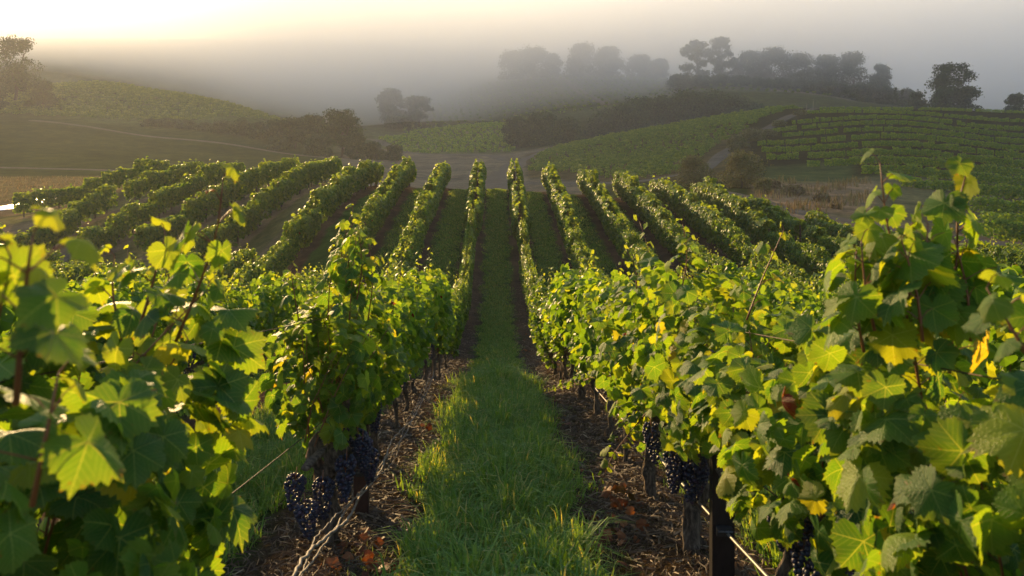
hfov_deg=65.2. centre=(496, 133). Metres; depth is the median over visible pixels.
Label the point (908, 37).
sky
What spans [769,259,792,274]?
grapevine
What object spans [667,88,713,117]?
tree
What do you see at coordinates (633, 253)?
grapevine
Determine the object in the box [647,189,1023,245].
dirt road
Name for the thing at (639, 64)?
tree
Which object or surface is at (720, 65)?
tree
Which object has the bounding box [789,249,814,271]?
grapevine
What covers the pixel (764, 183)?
shrub
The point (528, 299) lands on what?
grapevine
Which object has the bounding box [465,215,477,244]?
grapevine
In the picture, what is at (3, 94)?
bush
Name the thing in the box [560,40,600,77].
tree
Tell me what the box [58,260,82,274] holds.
grapevine
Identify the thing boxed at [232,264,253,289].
grapevine
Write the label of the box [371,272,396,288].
grapevine
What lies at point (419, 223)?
grapevine
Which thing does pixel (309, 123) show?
tree
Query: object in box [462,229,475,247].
grapevine
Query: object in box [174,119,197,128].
tree
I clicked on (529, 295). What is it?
grapevine
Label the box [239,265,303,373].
grapevine
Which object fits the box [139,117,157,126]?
tree
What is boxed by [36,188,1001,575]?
grass
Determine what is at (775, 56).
tree
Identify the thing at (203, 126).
tree
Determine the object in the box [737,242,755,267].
grapevine
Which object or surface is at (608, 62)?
tree
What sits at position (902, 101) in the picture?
conifer tree
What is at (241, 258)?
grapevine
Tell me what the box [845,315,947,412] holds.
grapevine
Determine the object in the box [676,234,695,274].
grapevine
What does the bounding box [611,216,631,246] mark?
grapevine
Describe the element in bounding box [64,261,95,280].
grapevine
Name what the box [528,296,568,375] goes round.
grapevine
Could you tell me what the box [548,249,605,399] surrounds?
grapevine
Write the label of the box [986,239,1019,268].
grapevine
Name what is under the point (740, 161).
shrub
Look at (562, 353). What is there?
grapevine
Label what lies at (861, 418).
grapevine
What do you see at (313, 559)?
dead cane
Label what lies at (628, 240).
grapevine
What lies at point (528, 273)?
grapevine
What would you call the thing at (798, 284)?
grapevine
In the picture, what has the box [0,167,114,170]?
dirt road
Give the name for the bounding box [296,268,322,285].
grapevine
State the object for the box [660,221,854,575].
grapevine
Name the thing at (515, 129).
tree
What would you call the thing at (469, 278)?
grapevine
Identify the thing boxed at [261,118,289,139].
tree
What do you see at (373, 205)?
grapevine
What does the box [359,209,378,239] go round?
grapevine
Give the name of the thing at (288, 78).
ground
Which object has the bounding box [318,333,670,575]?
fallen leaves
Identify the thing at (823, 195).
dry bush
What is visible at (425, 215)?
grapevine
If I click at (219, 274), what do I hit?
grapevine
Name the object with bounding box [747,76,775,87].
bush
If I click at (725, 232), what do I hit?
grapevine
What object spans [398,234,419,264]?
grapevine
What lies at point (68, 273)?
grapevine
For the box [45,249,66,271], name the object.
grapevine
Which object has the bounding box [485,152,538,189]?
dirt road
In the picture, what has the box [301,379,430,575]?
dead cane
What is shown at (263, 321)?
grapevine
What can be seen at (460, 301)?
grapevine
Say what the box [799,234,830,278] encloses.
grapevine
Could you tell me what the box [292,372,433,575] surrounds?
dead cane
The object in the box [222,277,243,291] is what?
grapevine
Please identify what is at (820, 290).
grapevine
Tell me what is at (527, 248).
grapevine
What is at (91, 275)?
grapevine
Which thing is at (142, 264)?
grapevine
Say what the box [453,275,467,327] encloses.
grapevine
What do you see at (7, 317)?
grapevine
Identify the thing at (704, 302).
grapevine
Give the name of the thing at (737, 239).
grapevine
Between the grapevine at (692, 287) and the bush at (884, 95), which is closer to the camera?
the grapevine at (692, 287)
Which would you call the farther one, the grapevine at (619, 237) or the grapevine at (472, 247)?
the grapevine at (619, 237)
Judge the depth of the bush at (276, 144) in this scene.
198.96 m
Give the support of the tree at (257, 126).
on the ground at (288, 78)
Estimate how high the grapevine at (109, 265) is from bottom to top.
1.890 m
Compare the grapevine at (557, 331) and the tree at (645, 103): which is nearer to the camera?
the grapevine at (557, 331)
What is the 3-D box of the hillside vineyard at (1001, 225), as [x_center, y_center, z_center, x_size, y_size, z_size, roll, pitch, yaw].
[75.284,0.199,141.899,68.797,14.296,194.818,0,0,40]
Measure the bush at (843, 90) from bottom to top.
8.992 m
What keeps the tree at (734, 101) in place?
on the ground at (288, 78)
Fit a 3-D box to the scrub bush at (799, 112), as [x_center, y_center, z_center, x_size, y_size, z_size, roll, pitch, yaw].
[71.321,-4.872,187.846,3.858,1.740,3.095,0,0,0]
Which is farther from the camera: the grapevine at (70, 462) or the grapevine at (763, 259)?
the grapevine at (763, 259)
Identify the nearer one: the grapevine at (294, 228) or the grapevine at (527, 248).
the grapevine at (527, 248)
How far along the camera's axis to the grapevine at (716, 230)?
34.84 m
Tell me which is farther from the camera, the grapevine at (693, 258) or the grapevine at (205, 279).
the grapevine at (693, 258)
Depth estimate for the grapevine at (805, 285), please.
20.19 m
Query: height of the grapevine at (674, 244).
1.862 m
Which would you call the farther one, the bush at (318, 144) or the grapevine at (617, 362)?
the bush at (318, 144)
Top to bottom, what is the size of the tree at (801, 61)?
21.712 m
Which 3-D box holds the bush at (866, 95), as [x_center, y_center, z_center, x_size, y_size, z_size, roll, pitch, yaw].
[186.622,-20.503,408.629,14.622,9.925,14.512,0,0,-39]
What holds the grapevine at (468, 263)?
on the ground at (288, 78)
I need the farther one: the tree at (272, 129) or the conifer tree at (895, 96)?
the conifer tree at (895, 96)
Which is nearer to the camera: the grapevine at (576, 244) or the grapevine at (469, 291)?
the grapevine at (469, 291)
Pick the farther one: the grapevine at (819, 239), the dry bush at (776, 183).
the dry bush at (776, 183)
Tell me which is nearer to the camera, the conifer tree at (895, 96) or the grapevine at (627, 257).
the grapevine at (627, 257)
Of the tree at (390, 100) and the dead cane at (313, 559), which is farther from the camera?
the tree at (390, 100)
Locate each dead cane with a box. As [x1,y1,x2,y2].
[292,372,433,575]
[299,373,430,575]
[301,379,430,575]
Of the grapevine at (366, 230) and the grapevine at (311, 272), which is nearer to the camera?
the grapevine at (311, 272)
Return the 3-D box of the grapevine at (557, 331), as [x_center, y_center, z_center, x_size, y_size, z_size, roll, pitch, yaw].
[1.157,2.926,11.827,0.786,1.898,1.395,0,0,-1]
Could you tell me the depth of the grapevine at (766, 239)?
35.13 m
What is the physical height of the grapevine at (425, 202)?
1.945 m
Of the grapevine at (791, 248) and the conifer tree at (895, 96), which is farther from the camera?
the conifer tree at (895, 96)
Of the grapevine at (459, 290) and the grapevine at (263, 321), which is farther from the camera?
the grapevine at (459, 290)
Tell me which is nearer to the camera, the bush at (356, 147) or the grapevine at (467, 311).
the grapevine at (467, 311)
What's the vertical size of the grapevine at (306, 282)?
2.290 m
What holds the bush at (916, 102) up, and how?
on the ground at (288, 78)
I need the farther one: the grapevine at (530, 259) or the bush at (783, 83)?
the bush at (783, 83)
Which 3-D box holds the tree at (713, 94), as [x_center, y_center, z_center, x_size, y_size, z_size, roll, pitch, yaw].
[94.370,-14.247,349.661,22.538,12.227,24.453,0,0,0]
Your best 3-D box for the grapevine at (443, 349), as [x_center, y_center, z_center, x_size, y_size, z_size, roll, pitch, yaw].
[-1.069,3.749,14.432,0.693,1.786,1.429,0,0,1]
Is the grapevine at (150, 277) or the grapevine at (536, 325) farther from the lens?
the grapevine at (536, 325)
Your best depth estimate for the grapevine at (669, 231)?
34.63 m
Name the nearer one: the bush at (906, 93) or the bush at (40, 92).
the bush at (40, 92)
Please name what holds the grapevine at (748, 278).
on the ground at (288, 78)
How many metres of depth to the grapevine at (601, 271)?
27.30 m
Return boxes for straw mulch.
[221,279,776,575]
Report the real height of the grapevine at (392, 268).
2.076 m
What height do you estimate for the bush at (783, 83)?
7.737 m
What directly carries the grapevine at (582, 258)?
on the ground at (288, 78)
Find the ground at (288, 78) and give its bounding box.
[0,38,1023,575]
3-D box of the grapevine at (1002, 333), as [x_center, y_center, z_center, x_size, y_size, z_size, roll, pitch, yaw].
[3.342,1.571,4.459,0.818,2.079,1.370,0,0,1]
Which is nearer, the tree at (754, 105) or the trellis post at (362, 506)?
the trellis post at (362, 506)
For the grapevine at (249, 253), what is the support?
on the ground at (288, 78)
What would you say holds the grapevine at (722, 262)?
on the ground at (288, 78)
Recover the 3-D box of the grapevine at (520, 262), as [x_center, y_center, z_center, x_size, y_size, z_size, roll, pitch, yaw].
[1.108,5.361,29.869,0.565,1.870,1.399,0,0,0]
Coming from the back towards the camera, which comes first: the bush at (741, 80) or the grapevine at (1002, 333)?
the bush at (741, 80)
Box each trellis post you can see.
[354,334,368,513]
[709,348,734,575]
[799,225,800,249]
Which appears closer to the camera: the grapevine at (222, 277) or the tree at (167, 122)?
the grapevine at (222, 277)
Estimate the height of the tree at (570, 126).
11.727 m
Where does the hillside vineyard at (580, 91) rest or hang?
on the ground at (288, 78)
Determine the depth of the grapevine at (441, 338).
13.05 m
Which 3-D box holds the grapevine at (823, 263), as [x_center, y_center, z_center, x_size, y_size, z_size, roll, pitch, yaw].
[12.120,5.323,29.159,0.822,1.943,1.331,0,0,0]
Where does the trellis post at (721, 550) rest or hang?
on the ground at (288, 78)
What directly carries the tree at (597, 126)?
on the ground at (288, 78)
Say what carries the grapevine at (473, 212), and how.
on the ground at (288, 78)
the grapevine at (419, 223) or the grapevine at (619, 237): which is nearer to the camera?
the grapevine at (419, 223)
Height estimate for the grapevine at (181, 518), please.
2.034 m
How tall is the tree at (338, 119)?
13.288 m
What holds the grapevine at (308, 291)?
on the ground at (288, 78)
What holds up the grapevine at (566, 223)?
on the ground at (288, 78)
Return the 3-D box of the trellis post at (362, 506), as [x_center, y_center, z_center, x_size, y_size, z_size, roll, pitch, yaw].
[-0.930,2.244,5.502,0.100,1.700,0.120,0,0,-5]
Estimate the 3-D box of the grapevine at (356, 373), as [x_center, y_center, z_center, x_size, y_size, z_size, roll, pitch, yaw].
[-1.001,1.550,4.860,0.783,2.273,1.154,0,0,0]
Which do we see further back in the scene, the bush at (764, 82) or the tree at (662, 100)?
the bush at (764, 82)
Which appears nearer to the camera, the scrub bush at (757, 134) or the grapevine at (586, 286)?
the grapevine at (586, 286)
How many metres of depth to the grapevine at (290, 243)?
33.33 m
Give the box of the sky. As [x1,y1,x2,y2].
[0,0,1023,95]
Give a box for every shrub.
[674,151,715,186]
[717,149,773,187]
[752,177,772,193]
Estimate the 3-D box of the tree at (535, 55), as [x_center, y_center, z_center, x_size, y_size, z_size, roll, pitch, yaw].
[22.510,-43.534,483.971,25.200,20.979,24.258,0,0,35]
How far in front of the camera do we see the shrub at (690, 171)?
91.35 m
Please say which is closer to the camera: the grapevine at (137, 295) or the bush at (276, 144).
the grapevine at (137, 295)
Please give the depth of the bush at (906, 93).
404.23 m
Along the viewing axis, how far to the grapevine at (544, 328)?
14.16 m
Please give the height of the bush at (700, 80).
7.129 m
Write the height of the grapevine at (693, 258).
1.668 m
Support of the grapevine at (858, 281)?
on the ground at (288, 78)
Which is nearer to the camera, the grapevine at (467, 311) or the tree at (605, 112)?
the grapevine at (467, 311)
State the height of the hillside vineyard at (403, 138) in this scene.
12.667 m
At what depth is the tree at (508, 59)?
484.57 m
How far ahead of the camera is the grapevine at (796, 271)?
26.53 m
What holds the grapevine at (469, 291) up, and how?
on the ground at (288, 78)
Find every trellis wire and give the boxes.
[0,176,477,382]
[227,375,379,497]
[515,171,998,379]
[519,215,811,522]
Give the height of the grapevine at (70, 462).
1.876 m
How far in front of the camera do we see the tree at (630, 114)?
335.20 m
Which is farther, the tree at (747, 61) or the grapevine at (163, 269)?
the tree at (747, 61)
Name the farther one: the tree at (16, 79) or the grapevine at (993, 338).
the tree at (16, 79)
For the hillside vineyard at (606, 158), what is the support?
on the ground at (288, 78)
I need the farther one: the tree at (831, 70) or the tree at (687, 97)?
the tree at (831, 70)
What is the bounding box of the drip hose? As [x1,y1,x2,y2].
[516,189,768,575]
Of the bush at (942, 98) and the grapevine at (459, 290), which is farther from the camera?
the bush at (942, 98)
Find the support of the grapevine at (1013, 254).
on the ground at (288, 78)
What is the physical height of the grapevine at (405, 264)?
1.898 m
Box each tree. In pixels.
[0,34,46,104]
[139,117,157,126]
[155,118,182,127]
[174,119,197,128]
[193,121,212,130]
[208,119,230,132]
[227,117,251,135]
[247,120,265,138]
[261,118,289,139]
[279,116,304,148]
[296,112,325,143]
[315,107,365,156]
[375,87,407,122]
[382,114,415,128]
[403,95,434,126]
[497,49,533,80]
[499,114,534,147]
[512,45,554,77]
[520,109,564,145]
[539,52,563,77]
[552,114,584,142]
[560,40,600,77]
[581,115,615,135]
[592,46,626,77]
[593,106,629,132]
[609,102,652,132]
[618,96,669,125]
[623,52,653,78]
[647,94,690,122]
[648,58,669,78]
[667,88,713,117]
[678,39,715,76]
[691,88,732,113]
[707,36,738,76]
[709,93,750,113]
[731,49,771,77]
[732,101,763,111]
[756,45,795,80]
[777,51,824,84]
[813,54,843,95]
[833,51,876,94]
[867,63,893,102]
[891,87,898,105]
[898,89,905,106]
[923,62,982,107]
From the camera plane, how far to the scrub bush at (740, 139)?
148.98 m
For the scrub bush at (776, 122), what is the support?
on the ground at (288, 78)
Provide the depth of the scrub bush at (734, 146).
141.21 m
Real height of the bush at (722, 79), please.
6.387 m
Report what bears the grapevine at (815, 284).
on the ground at (288, 78)
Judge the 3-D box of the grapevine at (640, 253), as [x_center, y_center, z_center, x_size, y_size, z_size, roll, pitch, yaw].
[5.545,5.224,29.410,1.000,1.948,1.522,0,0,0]
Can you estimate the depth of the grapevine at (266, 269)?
28.79 m
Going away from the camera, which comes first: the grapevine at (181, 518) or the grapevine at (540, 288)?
the grapevine at (181, 518)
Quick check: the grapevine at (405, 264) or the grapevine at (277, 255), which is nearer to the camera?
the grapevine at (405, 264)
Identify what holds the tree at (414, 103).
on the ground at (288, 78)
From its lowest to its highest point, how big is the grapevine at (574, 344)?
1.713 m
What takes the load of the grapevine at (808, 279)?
on the ground at (288, 78)
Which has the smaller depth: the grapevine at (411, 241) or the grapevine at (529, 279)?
the grapevine at (529, 279)
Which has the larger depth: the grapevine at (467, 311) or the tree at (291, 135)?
the tree at (291, 135)
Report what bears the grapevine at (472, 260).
on the ground at (288, 78)
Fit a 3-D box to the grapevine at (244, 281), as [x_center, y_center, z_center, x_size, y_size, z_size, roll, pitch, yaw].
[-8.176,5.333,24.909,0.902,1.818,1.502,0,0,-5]
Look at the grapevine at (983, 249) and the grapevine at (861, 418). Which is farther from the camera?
the grapevine at (983, 249)
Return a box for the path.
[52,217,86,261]
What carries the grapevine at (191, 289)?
on the ground at (288, 78)
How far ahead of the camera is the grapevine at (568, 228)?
34.60 m
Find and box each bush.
[0,85,12,109]
[20,78,62,109]
[265,137,287,150]
[301,132,336,156]
[343,130,368,159]
[364,141,384,159]
[381,143,403,160]
[665,73,692,90]
[689,73,711,86]
[709,73,730,84]
[725,133,750,147]
[728,142,740,152]
[729,75,753,85]
[741,128,765,141]
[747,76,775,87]
[760,128,778,137]
[770,75,795,89]
[770,179,781,188]
[771,119,787,125]
[778,183,806,194]
[792,109,806,114]
[811,191,831,201]
[828,83,858,98]
[830,203,841,208]
[849,83,878,102]
[872,85,896,104]
[893,87,914,105]
[903,89,928,108]
[926,87,957,109]
[951,83,984,110]
[1003,92,1023,112]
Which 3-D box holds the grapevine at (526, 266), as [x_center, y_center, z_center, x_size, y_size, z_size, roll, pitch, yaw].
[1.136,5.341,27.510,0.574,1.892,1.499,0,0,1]
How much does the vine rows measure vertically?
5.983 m
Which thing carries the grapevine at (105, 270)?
on the ground at (288, 78)
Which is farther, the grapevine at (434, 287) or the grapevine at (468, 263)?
the grapevine at (468, 263)
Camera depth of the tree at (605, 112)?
340.44 m
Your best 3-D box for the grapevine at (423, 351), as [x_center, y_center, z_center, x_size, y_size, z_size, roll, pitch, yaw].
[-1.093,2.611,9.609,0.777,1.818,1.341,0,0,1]
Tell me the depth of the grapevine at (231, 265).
29.07 m
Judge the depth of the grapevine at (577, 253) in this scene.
30.61 m
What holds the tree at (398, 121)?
on the ground at (288, 78)
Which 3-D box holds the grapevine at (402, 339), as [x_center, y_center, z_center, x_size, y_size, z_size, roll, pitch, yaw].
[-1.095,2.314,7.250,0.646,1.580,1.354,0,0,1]
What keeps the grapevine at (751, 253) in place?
on the ground at (288, 78)
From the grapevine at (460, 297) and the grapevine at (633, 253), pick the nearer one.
the grapevine at (460, 297)
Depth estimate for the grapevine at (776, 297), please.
9.15 m
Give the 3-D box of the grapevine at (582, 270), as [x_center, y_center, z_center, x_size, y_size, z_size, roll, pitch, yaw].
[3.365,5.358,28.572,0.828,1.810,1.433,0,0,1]
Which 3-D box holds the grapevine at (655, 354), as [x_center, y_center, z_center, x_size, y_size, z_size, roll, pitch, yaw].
[1.143,1.569,4.927,0.958,2.186,1.718,0,0,0]
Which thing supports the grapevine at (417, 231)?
on the ground at (288, 78)
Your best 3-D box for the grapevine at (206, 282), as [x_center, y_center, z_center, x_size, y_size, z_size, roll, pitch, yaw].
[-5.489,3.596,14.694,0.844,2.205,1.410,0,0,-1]
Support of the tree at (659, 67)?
on the ground at (288, 78)
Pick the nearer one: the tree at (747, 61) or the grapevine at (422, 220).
the grapevine at (422, 220)
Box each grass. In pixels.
[0,175,875,213]
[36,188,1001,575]
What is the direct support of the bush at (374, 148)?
on the ground at (288, 78)
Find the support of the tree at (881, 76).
on the ground at (288, 78)
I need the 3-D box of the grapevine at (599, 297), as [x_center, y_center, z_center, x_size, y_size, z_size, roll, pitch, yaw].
[1.131,2.111,7.110,0.604,1.950,1.449,0,0,-1]
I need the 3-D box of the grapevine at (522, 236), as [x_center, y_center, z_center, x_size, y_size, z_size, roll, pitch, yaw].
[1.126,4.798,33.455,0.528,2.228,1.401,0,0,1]
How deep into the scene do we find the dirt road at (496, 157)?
274.90 m
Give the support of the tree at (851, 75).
on the ground at (288, 78)
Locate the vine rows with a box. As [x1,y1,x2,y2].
[0,154,901,260]
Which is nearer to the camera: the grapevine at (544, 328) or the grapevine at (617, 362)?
the grapevine at (617, 362)
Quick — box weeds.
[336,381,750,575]
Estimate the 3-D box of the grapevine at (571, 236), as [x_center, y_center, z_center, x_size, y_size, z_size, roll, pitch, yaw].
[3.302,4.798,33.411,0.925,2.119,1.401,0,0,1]
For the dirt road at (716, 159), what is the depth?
138.15 m
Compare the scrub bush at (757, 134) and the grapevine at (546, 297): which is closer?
the grapevine at (546, 297)
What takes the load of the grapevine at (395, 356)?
on the ground at (288, 78)
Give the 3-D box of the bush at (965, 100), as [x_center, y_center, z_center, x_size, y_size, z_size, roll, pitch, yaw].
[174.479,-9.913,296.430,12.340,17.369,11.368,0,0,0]
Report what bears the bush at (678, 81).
on the ground at (288, 78)
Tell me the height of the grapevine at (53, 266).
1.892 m
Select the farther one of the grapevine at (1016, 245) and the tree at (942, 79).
the tree at (942, 79)
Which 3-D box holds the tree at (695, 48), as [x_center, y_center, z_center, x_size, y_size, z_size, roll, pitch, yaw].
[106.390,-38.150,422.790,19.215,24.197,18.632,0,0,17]
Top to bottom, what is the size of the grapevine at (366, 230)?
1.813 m
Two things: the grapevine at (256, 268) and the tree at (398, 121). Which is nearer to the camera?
the grapevine at (256, 268)
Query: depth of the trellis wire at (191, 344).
2.97 m
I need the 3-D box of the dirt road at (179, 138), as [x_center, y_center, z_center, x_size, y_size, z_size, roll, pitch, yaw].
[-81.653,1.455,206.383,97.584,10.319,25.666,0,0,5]
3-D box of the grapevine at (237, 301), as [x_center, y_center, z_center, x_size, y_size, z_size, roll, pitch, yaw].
[-3.306,2.532,9.281,0.785,1.918,1.506,0,0,3]
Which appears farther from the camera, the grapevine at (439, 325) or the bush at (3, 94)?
the bush at (3, 94)
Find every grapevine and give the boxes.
[0,163,269,575]
[0,206,125,575]
[0,225,18,342]
[1,302,105,421]
[17,285,84,305]
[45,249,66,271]
[48,259,67,274]
[52,262,80,282]
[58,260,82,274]
[63,264,140,292]
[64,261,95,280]
[76,245,170,385]
[89,263,116,277]
[90,261,112,272]
[116,257,147,270]
[131,264,167,291]
[150,268,216,412]
[158,268,170,277]
[161,263,259,374]
[182,245,203,268]
[182,276,211,287]
[186,277,216,367]
[207,263,229,281]
[209,271,227,286]
[212,286,273,336]
[221,252,238,277]
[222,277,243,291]
[227,275,251,288]
[230,249,247,268]
[232,243,259,263]
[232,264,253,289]
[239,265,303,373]
[241,252,264,286]
[251,263,268,274]
[258,204,394,548]
[259,252,277,284]
[261,246,284,277]
[268,242,290,275]
[276,234,297,265]
[277,278,320,344]
[280,217,305,263]
[284,267,409,495]
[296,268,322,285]
[301,266,328,296]
[304,262,331,287]
[338,249,356,266]
[349,230,368,257]
[354,224,373,249]
[359,196,382,229]
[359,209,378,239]
[368,293,415,456]
[369,248,426,430]
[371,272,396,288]
[385,259,404,276]
[388,266,442,393]
[389,245,417,267]
[390,273,436,411]
[391,255,411,273]
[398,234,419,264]
[399,219,424,258]
[406,216,424,240]
[406,248,452,379]
[410,201,429,234]
[412,213,426,238]
[416,199,431,228]
[426,261,453,380]
[429,286,457,380]
[440,293,463,368]
[451,282,464,313]
[451,294,462,357]
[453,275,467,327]
[454,283,464,339]
[458,252,473,278]
[458,270,472,298]
[458,276,471,317]
[459,252,472,285]
[461,242,474,271]
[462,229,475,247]
[462,242,475,261]
[463,222,475,240]
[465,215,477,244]
[465,289,468,324]
[467,205,476,226]
[516,219,529,249]
[517,222,529,256]
[518,239,531,266]
[518,251,529,286]
[521,251,534,279]
[521,261,534,301]
[523,264,538,303]
[525,269,537,314]
[527,276,535,316]
[528,267,554,362]
[528,278,538,311]
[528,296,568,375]
[529,290,554,363]
[540,291,569,379]
[542,301,571,379]
[544,245,714,497]
[547,267,583,381]
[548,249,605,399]
[561,210,581,238]
[562,225,582,247]
[564,226,585,258]
[564,292,600,415]
[568,254,638,438]
[569,238,588,261]
[571,245,590,269]
[573,253,600,269]
[580,260,603,276]
[587,264,641,463]
[590,267,605,278]
[593,215,786,555]
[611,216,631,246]
[614,227,632,258]
[618,222,643,264]
[625,248,643,282]
[628,238,651,280]
[632,249,658,286]
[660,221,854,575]
[661,218,687,260]
[670,229,691,267]
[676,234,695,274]
[682,237,706,274]
[690,250,711,276]
[690,265,711,321]
[696,245,721,274]
[697,265,737,332]
[708,247,731,278]
[711,214,734,256]
[718,220,744,254]
[724,241,790,328]
[725,232,750,266]
[730,148,1023,575]
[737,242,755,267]
[745,248,769,267]
[749,273,817,355]
[759,254,786,277]
[762,228,782,254]
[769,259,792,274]
[769,267,816,301]
[771,227,793,261]
[780,236,803,268]
[780,255,808,281]
[785,291,836,326]
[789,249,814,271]
[789,277,818,294]
[796,269,817,289]
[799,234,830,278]
[810,266,822,289]
[812,234,831,257]
[815,253,834,278]
[817,256,862,299]
[824,230,846,257]
[827,253,853,272]
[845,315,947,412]
[846,273,862,289]
[900,269,1023,575]
[931,213,1022,406]
[967,239,999,256]
[983,268,1023,386]
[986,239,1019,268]
[1005,236,1023,248]
[1005,247,1023,275]
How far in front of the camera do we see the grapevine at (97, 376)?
6.15 m
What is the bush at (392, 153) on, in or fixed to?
on the ground at (288, 78)
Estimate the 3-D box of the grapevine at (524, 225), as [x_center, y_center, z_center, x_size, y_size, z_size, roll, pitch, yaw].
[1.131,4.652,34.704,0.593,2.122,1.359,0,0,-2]
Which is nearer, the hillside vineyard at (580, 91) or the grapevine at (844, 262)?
the grapevine at (844, 262)
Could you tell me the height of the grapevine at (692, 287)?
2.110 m
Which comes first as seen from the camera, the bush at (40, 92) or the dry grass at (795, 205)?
the dry grass at (795, 205)
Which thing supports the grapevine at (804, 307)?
on the ground at (288, 78)
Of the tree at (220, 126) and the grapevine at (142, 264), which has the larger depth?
the tree at (220, 126)
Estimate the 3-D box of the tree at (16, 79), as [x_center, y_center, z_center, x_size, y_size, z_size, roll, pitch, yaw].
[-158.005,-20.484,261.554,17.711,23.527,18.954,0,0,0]
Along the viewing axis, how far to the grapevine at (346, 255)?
28.66 m
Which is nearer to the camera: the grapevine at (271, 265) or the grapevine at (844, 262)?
the grapevine at (844, 262)
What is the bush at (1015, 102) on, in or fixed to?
on the ground at (288, 78)
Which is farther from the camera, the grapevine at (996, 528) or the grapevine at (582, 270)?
the grapevine at (582, 270)
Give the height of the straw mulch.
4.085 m
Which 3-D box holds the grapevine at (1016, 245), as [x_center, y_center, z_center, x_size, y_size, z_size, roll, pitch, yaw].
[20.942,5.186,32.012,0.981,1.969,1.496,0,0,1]
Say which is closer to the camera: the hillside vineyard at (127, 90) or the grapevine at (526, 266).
the grapevine at (526, 266)
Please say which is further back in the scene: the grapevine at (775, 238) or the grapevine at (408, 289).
the grapevine at (775, 238)
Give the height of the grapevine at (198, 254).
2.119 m
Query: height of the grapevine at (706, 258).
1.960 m
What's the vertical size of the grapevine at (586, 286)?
1.955 m
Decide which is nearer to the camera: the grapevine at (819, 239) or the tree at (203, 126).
the grapevine at (819, 239)
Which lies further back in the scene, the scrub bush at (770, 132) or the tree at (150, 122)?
the tree at (150, 122)
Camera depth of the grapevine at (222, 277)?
23.00 m
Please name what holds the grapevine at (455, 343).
on the ground at (288, 78)
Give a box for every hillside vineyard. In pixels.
[0,80,279,121]
[379,121,515,152]
[403,74,832,132]
[528,104,802,178]
[757,106,1023,242]
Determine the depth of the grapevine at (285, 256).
32.05 m
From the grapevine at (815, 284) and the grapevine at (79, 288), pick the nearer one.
the grapevine at (79, 288)
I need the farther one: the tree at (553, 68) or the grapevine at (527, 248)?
the tree at (553, 68)
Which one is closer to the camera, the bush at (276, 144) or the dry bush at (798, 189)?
the dry bush at (798, 189)
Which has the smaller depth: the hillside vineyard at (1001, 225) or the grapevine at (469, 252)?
the grapevine at (469, 252)
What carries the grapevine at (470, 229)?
on the ground at (288, 78)
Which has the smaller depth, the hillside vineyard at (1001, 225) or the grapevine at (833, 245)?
the grapevine at (833, 245)
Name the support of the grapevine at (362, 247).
on the ground at (288, 78)
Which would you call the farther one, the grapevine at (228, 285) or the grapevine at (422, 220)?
the grapevine at (422, 220)
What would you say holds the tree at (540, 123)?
on the ground at (288, 78)
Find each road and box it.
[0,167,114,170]
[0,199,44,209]
[28,120,366,158]
[367,139,514,160]
[485,108,818,183]
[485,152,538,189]
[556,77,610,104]
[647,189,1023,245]
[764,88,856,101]
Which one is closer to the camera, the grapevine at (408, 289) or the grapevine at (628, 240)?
the grapevine at (408, 289)
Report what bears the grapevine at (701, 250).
on the ground at (288, 78)
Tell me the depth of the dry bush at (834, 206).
65.71 m
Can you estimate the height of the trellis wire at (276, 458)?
4.308 m
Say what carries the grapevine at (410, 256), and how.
on the ground at (288, 78)
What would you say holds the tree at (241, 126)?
on the ground at (288, 78)

